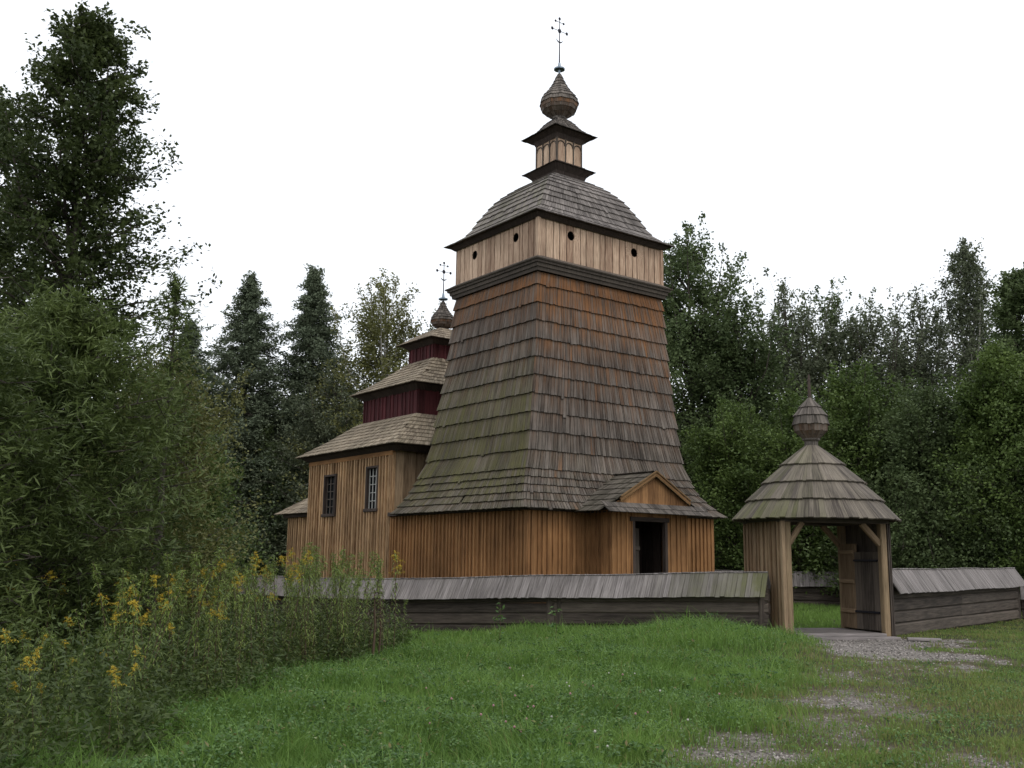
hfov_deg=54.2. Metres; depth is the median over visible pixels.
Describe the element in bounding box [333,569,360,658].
goldenrod
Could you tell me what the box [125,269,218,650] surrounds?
willow sapling
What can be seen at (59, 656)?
goldenrod
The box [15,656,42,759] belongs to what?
goldenrod
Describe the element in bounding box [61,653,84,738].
goldenrod
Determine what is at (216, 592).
goldenrod
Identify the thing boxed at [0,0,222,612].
alder tree
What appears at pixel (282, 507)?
undergrowth
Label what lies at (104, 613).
goldenrod
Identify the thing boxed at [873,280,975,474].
aspen tree
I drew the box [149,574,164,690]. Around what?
goldenrod
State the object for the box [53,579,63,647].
goldenrod
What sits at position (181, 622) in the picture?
goldenrod
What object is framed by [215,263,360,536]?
conifer tree
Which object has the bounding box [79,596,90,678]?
goldenrod
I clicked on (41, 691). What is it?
goldenrod
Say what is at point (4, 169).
alder tree
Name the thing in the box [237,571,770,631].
log wall
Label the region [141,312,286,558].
conifer tree
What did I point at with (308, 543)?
goldenrod
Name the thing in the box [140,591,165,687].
goldenrod
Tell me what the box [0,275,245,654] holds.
willow bush
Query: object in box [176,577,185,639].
goldenrod
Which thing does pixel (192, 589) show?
goldenrod
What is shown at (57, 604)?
goldenrod
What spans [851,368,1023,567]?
maple tree
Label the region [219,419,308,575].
hazel bush
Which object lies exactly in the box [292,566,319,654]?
goldenrod
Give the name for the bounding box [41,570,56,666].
goldenrod
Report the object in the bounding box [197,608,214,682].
goldenrod
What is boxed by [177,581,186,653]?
goldenrod
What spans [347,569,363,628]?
goldenrod
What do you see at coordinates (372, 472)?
window
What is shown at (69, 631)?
goldenrod
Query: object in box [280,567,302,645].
goldenrod
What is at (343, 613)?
goldenrod
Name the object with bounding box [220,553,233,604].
goldenrod
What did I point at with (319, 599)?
goldenrod
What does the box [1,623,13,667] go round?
goldenrod
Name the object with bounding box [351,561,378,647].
goldenrod
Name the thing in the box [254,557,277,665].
goldenrod
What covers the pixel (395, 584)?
goldenrod
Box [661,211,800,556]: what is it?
poplar tree
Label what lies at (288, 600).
goldenrod
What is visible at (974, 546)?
elder bush
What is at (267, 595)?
goldenrod
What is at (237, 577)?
goldenrod
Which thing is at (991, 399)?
maple tree
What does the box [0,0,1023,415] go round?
sky
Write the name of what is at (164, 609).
goldenrod
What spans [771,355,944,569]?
maple tree
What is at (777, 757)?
gravel
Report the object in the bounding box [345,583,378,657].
goldenrod
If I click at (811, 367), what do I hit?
aspen tree
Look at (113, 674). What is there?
goldenrod
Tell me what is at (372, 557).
goldenrod
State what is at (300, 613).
goldenrod
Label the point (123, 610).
goldenrod
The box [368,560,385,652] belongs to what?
goldenrod
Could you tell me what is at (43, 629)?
goldenrod
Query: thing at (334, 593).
goldenrod
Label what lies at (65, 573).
goldenrod
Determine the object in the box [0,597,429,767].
weeds
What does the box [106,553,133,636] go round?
goldenrod
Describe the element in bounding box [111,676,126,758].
goldenrod
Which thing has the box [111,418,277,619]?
sallow bush
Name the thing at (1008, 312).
oak tree
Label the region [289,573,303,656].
goldenrod
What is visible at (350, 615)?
goldenrod
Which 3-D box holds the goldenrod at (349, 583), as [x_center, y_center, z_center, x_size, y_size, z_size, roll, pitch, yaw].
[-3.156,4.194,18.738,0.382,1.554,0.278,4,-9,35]
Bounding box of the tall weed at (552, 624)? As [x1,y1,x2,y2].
[547,606,563,638]
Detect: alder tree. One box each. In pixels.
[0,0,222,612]
[0,84,144,541]
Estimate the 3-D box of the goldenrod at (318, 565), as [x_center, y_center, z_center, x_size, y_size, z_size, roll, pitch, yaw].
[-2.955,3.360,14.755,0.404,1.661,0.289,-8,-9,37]
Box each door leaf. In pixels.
[838,544,856,627]
[853,552,881,630]
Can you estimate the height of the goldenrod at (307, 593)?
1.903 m
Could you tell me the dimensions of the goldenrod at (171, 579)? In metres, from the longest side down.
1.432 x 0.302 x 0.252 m
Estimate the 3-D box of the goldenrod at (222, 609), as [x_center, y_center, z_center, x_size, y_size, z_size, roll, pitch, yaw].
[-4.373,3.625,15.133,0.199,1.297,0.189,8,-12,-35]
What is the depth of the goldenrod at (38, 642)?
9.45 m
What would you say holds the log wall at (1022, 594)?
on the ground at (970, 663)
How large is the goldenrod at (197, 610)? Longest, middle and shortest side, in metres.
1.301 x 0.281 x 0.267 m
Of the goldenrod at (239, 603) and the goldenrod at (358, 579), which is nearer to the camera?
the goldenrod at (239, 603)
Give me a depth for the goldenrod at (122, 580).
10.92 m
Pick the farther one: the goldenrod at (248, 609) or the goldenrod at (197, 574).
the goldenrod at (248, 609)
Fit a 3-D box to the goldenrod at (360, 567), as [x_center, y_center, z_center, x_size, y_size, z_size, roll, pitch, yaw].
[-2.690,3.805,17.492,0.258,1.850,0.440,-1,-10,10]
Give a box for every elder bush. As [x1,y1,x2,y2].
[793,459,971,596]
[891,451,1023,607]
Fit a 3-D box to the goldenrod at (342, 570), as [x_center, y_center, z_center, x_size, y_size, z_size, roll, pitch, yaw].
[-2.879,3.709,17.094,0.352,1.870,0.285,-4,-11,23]
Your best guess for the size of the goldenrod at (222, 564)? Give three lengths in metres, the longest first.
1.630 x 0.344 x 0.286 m
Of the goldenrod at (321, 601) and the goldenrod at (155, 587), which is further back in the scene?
the goldenrod at (321, 601)
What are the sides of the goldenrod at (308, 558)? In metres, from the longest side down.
1.748 x 0.369 x 0.307 m
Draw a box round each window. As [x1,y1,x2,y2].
[321,474,337,516]
[363,465,378,511]
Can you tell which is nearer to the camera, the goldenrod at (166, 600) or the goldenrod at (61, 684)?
the goldenrod at (61, 684)
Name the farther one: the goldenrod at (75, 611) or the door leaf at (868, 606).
the door leaf at (868, 606)
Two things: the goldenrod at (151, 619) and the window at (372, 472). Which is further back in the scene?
the window at (372, 472)
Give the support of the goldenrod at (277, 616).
on the ground at (970, 663)
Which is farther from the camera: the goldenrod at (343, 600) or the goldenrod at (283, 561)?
the goldenrod at (283, 561)
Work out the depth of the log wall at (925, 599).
26.88 m
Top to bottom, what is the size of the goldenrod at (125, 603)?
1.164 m
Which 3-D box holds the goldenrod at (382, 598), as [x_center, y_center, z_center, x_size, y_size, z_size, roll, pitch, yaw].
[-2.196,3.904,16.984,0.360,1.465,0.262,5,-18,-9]
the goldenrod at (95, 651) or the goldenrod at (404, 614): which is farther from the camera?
the goldenrod at (404, 614)
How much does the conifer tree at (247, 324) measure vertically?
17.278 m
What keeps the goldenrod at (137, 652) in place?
on the ground at (970, 663)
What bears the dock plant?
on the ground at (970, 663)
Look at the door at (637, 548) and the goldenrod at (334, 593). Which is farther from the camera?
the door at (637, 548)
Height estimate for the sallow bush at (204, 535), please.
5.728 m
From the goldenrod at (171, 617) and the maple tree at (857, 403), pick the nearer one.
the goldenrod at (171, 617)
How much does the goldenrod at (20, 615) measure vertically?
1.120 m
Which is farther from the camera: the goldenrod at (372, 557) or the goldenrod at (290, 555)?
the goldenrod at (290, 555)
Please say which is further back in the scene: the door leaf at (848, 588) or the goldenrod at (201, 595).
the door leaf at (848, 588)
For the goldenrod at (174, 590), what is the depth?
9.88 m
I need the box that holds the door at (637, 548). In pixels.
[635,528,639,572]
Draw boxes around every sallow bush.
[59,347,277,639]
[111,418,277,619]
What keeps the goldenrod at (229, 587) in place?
on the ground at (970, 663)
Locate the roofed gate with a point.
(811, 482)
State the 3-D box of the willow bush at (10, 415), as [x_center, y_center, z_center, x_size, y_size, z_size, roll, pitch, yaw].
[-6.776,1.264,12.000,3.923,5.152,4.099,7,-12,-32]
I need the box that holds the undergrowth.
[226,480,812,573]
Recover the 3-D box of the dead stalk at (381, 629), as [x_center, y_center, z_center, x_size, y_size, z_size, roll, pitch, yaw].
[-2.214,4.064,16.610,0.281,1.011,0.265,-6,-12,35]
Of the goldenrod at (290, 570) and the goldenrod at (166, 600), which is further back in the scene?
the goldenrod at (290, 570)
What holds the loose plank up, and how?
on the ground at (970, 663)
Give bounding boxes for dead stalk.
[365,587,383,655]
[369,598,387,658]
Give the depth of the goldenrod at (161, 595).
12.70 m
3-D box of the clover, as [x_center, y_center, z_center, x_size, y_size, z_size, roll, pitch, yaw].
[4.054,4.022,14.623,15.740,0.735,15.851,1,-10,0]
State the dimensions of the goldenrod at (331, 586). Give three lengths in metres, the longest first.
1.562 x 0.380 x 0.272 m
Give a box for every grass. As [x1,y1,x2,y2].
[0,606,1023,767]
[793,602,840,627]
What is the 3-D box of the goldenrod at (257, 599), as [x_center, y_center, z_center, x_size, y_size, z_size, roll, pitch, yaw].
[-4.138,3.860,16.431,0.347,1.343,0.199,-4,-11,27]
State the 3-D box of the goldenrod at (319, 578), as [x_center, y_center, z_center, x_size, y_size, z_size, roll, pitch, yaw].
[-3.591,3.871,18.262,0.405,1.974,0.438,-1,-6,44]
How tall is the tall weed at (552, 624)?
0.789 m
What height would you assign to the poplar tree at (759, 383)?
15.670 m
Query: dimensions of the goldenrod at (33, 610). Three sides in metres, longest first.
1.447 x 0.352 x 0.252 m
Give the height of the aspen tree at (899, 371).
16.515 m
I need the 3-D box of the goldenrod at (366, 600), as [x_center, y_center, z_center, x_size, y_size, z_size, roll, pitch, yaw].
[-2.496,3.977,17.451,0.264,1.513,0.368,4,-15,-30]
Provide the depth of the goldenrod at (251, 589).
15.75 m
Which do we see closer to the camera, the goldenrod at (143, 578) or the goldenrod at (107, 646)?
the goldenrod at (107, 646)
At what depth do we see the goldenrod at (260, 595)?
13.57 m
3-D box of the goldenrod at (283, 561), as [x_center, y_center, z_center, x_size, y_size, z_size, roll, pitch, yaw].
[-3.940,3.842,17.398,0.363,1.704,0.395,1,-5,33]
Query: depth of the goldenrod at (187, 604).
15.62 m
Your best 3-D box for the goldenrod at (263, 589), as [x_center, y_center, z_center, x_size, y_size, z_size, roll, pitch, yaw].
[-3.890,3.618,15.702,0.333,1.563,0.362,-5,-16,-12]
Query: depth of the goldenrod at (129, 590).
11.32 m
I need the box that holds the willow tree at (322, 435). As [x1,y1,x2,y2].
[244,363,379,575]
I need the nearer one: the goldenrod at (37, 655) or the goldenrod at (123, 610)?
the goldenrod at (37, 655)
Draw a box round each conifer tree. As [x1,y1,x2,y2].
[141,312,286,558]
[198,270,314,547]
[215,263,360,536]
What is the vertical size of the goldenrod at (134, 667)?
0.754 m
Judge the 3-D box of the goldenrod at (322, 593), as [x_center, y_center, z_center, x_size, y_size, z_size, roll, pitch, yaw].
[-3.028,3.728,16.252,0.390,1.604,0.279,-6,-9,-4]
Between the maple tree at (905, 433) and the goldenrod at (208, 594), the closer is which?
the goldenrod at (208, 594)
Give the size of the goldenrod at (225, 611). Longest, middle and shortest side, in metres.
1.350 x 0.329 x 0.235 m
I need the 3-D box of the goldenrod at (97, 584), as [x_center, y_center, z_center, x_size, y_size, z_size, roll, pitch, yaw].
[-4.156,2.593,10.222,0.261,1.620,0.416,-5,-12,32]
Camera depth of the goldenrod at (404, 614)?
18.69 m
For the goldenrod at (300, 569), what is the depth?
14.36 m
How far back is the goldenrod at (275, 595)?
16.61 m
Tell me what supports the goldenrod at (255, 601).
on the ground at (970, 663)
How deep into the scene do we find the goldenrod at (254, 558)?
16.71 m
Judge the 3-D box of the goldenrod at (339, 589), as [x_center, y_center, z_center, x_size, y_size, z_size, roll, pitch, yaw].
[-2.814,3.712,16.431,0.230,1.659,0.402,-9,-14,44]
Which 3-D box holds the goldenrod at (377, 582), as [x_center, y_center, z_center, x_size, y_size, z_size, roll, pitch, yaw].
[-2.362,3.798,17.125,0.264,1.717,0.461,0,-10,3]
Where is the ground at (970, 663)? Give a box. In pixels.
[0,595,1023,767]
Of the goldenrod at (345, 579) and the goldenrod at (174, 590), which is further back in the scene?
the goldenrod at (345, 579)
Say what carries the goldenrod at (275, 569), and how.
on the ground at (970, 663)
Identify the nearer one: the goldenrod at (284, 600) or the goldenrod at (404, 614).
the goldenrod at (284, 600)
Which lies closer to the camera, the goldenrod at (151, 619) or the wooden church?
the goldenrod at (151, 619)
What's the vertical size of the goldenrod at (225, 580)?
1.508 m
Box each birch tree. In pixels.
[269,268,446,501]
[923,237,1008,500]
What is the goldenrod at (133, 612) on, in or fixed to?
on the ground at (970, 663)
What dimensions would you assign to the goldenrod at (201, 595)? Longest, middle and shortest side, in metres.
1.871 x 0.416 x 0.384 m
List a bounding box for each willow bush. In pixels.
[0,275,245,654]
[0,318,134,660]
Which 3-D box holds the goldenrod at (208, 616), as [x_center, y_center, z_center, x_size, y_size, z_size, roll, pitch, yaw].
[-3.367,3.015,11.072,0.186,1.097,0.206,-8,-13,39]
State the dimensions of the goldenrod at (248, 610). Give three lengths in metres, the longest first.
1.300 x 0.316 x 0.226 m
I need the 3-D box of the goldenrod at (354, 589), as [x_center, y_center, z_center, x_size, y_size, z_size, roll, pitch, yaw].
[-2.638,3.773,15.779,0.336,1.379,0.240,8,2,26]
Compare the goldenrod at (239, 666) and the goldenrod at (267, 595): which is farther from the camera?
the goldenrod at (267, 595)
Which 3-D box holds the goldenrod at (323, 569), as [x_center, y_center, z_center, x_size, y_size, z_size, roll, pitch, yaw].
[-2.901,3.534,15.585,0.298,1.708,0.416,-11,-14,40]
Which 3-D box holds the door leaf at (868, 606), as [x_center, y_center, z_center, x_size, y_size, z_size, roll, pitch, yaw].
[8.456,4.911,23.772,0.110,1.810,0.834,5,-11,-23]
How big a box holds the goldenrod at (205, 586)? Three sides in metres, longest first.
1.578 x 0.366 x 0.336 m
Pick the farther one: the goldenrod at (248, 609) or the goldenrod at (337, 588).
the goldenrod at (337, 588)
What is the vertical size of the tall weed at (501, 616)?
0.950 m
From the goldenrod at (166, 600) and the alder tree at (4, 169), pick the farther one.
the alder tree at (4, 169)
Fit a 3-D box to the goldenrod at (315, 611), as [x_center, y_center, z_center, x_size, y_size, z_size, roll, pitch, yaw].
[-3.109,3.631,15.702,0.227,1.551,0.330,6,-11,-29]
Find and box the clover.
[1,611,1023,767]
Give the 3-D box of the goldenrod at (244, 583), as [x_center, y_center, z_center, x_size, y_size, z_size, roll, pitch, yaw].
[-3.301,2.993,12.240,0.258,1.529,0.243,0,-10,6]
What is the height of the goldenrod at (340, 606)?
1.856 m
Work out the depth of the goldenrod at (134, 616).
13.16 m
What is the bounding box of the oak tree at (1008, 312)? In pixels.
[932,262,1023,559]
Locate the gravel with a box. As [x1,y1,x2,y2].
[665,637,1023,767]
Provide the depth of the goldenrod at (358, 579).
16.42 m
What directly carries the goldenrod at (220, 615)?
on the ground at (970, 663)
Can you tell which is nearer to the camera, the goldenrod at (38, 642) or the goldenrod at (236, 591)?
the goldenrod at (38, 642)
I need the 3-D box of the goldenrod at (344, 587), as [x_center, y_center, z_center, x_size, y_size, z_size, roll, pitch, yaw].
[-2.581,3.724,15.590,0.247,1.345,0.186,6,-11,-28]
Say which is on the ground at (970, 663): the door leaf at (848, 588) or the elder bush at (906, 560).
the elder bush at (906, 560)
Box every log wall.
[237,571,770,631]
[715,570,1021,610]
[892,567,1023,635]
[1020,579,1023,618]
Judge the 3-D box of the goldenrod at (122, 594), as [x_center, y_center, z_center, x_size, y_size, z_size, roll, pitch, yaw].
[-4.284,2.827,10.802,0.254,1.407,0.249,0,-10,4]
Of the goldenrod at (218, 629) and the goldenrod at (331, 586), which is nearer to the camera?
the goldenrod at (218, 629)
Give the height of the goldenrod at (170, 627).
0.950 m
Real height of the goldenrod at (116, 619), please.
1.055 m
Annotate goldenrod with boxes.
[0,628,18,751]
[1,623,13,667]
[1,701,15,760]
[5,643,32,750]
[6,586,19,661]
[9,681,22,744]
[15,647,41,743]
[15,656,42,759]
[16,632,28,701]
[17,606,27,701]
[26,626,46,718]
[27,572,44,676]
[32,632,61,689]
[33,640,45,718]
[34,673,68,750]
[35,566,70,666]
[36,583,66,664]
[36,683,45,757]
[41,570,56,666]
[41,630,63,731]
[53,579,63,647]
[53,639,63,697]
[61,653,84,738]
[62,639,69,702]
[64,616,73,698]
[68,609,92,715]
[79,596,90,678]
[87,629,104,707]
[90,558,114,676]
[91,594,114,658]
[101,568,130,691]
[101,665,120,755]
[103,602,119,685]
[103,630,111,714]
[104,612,119,698]
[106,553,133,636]
[109,572,131,625]
[109,581,130,691]
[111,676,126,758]
[115,614,150,702]
[118,584,137,685]
[119,587,128,674]
[121,569,154,693]
[121,594,129,637]
[121,663,140,740]
[122,599,143,709]
[124,574,155,700]
[125,646,141,725]
[126,589,144,681]
[129,608,149,669]
[131,568,187,703]
[136,602,165,717]
[139,582,189,699]
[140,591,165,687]
[147,567,182,662]
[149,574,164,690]
[152,593,164,684]
[155,601,169,682]
[161,553,178,677]
[162,587,175,683]
[164,623,176,703]
[169,574,179,663]
[172,591,187,660]
[173,541,225,691]
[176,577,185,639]
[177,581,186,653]
[179,588,193,655]
[184,554,197,651]
[185,559,211,687]
[188,585,203,669]
[189,547,204,682]
[189,599,197,659]
[196,593,206,658]
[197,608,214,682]
[198,569,213,625]
[198,573,215,649]
[198,606,213,697]
[199,599,222,677]
[200,565,236,681]
[211,580,224,687]
[211,612,222,690]
[212,560,225,642]
[212,602,224,662]
[214,584,234,669]
[216,609,229,693]
[219,583,224,653]
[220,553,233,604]
[220,595,243,682]
[221,566,230,662]
[222,575,243,657]
[224,555,243,675]
[225,561,236,635]
[229,611,252,691]
[230,589,259,660]
[232,566,251,678]
[233,571,246,671]
[233,582,248,664]
[237,565,257,640]
[242,565,258,671]
[244,562,263,649]
[244,581,252,650]
[250,576,258,640]
[251,552,262,620]
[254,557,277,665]
[254,580,260,644]
[257,565,270,641]
[257,592,266,664]
[260,572,271,632]
[260,573,274,664]
[266,561,280,661]
[269,592,288,660]
[270,568,281,639]
[276,555,290,628]
[279,575,288,646]
[279,578,295,653]
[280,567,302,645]
[281,550,314,661]
[281,564,304,659]
[282,547,295,621]
[284,569,297,645]
[285,573,295,647]
[287,553,310,658]
[287,565,306,657]
[288,562,306,637]
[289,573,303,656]
[292,545,307,632]
[292,558,310,668]
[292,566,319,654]
[294,566,308,663]
[298,542,316,662]
[300,562,318,658]
[304,547,314,658]
[304,555,324,653]
[304,582,319,658]
[310,543,320,613]
[311,565,331,646]
[311,571,319,653]
[312,555,324,648]
[317,568,325,657]
[319,555,333,656]
[319,571,350,661]
[325,567,340,655]
[326,577,347,652]
[327,557,343,649]
[329,565,337,628]
[330,549,341,648]
[330,564,348,661]
[332,559,348,650]
[332,575,361,651]
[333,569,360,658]
[333,581,357,653]
[334,574,350,652]
[335,546,347,658]
[335,553,354,650]
[335,562,353,612]
[338,549,346,629]
[340,567,354,619]
[341,587,350,636]
[342,584,351,655]
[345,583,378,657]
[346,599,355,642]
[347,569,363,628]
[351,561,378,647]
[351,572,366,651]
[352,552,364,645]
[360,550,375,647]
[361,569,372,651]
[364,555,383,648]
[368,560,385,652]
[374,550,385,645]
[375,571,388,648]
[384,564,402,649]
[388,550,404,649]
[399,599,407,638]
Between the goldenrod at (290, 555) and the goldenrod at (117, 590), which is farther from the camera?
the goldenrod at (290, 555)
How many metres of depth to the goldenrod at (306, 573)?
14.57 m
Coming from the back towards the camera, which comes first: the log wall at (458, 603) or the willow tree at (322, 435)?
the willow tree at (322, 435)
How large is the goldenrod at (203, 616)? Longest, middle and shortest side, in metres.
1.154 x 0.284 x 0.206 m
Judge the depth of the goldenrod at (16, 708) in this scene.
7.94 m
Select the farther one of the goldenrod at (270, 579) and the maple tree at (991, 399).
the maple tree at (991, 399)
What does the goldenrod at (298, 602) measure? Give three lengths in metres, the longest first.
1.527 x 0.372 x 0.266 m
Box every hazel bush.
[7,465,229,616]
[28,458,287,613]
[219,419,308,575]
[680,393,812,571]
[706,385,896,594]
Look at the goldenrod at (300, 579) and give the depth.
17.35 m
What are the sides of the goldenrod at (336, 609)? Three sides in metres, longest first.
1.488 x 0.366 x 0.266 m
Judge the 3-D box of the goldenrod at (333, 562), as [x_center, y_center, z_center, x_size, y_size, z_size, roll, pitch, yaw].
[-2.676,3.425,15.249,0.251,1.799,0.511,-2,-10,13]
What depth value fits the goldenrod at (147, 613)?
12.53 m
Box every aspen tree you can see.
[744,267,859,434]
[760,276,898,427]
[823,291,943,477]
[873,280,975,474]
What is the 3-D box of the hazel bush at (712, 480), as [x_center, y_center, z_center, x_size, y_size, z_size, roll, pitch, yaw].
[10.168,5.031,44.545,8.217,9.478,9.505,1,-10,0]
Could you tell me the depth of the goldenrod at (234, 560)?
12.95 m
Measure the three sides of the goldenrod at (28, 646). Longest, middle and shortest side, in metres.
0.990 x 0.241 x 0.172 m
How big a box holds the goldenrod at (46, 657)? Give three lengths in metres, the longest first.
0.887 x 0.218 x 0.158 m
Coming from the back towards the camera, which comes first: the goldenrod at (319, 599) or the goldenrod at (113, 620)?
the goldenrod at (319, 599)
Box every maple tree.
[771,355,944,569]
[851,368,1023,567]
[917,338,1023,611]
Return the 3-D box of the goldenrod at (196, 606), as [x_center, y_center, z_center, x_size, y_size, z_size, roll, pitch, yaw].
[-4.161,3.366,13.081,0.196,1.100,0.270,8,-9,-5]
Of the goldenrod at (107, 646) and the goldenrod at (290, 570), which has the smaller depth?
the goldenrod at (107, 646)
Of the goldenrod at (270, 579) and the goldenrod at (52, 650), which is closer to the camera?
the goldenrod at (52, 650)
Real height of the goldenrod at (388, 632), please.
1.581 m
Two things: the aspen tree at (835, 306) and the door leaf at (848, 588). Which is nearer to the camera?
the door leaf at (848, 588)
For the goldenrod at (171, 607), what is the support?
on the ground at (970, 663)
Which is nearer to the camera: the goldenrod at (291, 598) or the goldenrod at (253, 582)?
the goldenrod at (253, 582)
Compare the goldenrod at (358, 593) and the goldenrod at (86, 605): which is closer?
the goldenrod at (86, 605)
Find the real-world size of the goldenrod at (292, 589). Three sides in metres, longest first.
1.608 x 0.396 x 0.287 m
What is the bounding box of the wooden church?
[274,17,727,577]
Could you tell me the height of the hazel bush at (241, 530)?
6.489 m
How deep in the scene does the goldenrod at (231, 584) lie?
17.75 m
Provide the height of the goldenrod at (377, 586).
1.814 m
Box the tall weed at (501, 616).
[490,602,505,640]
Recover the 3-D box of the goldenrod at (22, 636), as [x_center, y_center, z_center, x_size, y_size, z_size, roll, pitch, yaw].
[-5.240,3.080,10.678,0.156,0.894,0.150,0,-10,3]
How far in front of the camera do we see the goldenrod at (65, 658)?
10.94 m
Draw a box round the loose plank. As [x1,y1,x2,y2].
[907,637,941,641]
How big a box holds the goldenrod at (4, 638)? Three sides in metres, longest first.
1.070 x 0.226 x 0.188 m
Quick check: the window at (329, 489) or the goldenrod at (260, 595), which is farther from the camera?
the window at (329, 489)
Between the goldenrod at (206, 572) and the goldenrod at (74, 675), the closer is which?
the goldenrod at (74, 675)
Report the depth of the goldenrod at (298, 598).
15.16 m
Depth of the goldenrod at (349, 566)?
16.50 m
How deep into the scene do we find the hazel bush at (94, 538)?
29.09 m
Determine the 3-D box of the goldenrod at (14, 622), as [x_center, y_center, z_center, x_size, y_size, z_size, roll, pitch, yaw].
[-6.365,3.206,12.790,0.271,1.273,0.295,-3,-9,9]
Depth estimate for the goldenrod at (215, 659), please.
11.68 m
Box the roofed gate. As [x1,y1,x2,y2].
[732,374,900,639]
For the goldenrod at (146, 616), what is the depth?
9.91 m
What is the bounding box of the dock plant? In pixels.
[540,728,614,746]
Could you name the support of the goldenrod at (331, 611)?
on the ground at (970, 663)
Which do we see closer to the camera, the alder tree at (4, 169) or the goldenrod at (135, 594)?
the goldenrod at (135, 594)
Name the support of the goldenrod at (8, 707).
on the ground at (970, 663)
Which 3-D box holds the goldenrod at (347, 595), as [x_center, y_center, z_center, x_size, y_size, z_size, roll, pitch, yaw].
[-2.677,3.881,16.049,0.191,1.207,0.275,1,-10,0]
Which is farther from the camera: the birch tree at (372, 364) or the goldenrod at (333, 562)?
the birch tree at (372, 364)
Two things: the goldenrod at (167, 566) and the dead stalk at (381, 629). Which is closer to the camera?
the goldenrod at (167, 566)
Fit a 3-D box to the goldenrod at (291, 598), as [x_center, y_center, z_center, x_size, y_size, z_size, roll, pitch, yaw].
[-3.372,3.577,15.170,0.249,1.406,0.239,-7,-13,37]
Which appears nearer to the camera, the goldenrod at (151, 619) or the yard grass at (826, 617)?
the goldenrod at (151, 619)
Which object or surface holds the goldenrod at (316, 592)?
on the ground at (970, 663)
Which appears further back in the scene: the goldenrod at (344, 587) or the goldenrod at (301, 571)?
the goldenrod at (301, 571)
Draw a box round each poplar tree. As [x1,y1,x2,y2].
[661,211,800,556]
[675,290,798,568]
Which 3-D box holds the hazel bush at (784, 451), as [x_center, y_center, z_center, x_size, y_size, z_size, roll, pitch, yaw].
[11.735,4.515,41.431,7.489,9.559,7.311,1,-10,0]
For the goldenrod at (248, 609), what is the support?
on the ground at (970, 663)
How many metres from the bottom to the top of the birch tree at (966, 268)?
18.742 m
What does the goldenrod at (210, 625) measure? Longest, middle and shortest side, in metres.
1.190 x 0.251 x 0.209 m
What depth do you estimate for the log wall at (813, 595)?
39.37 m

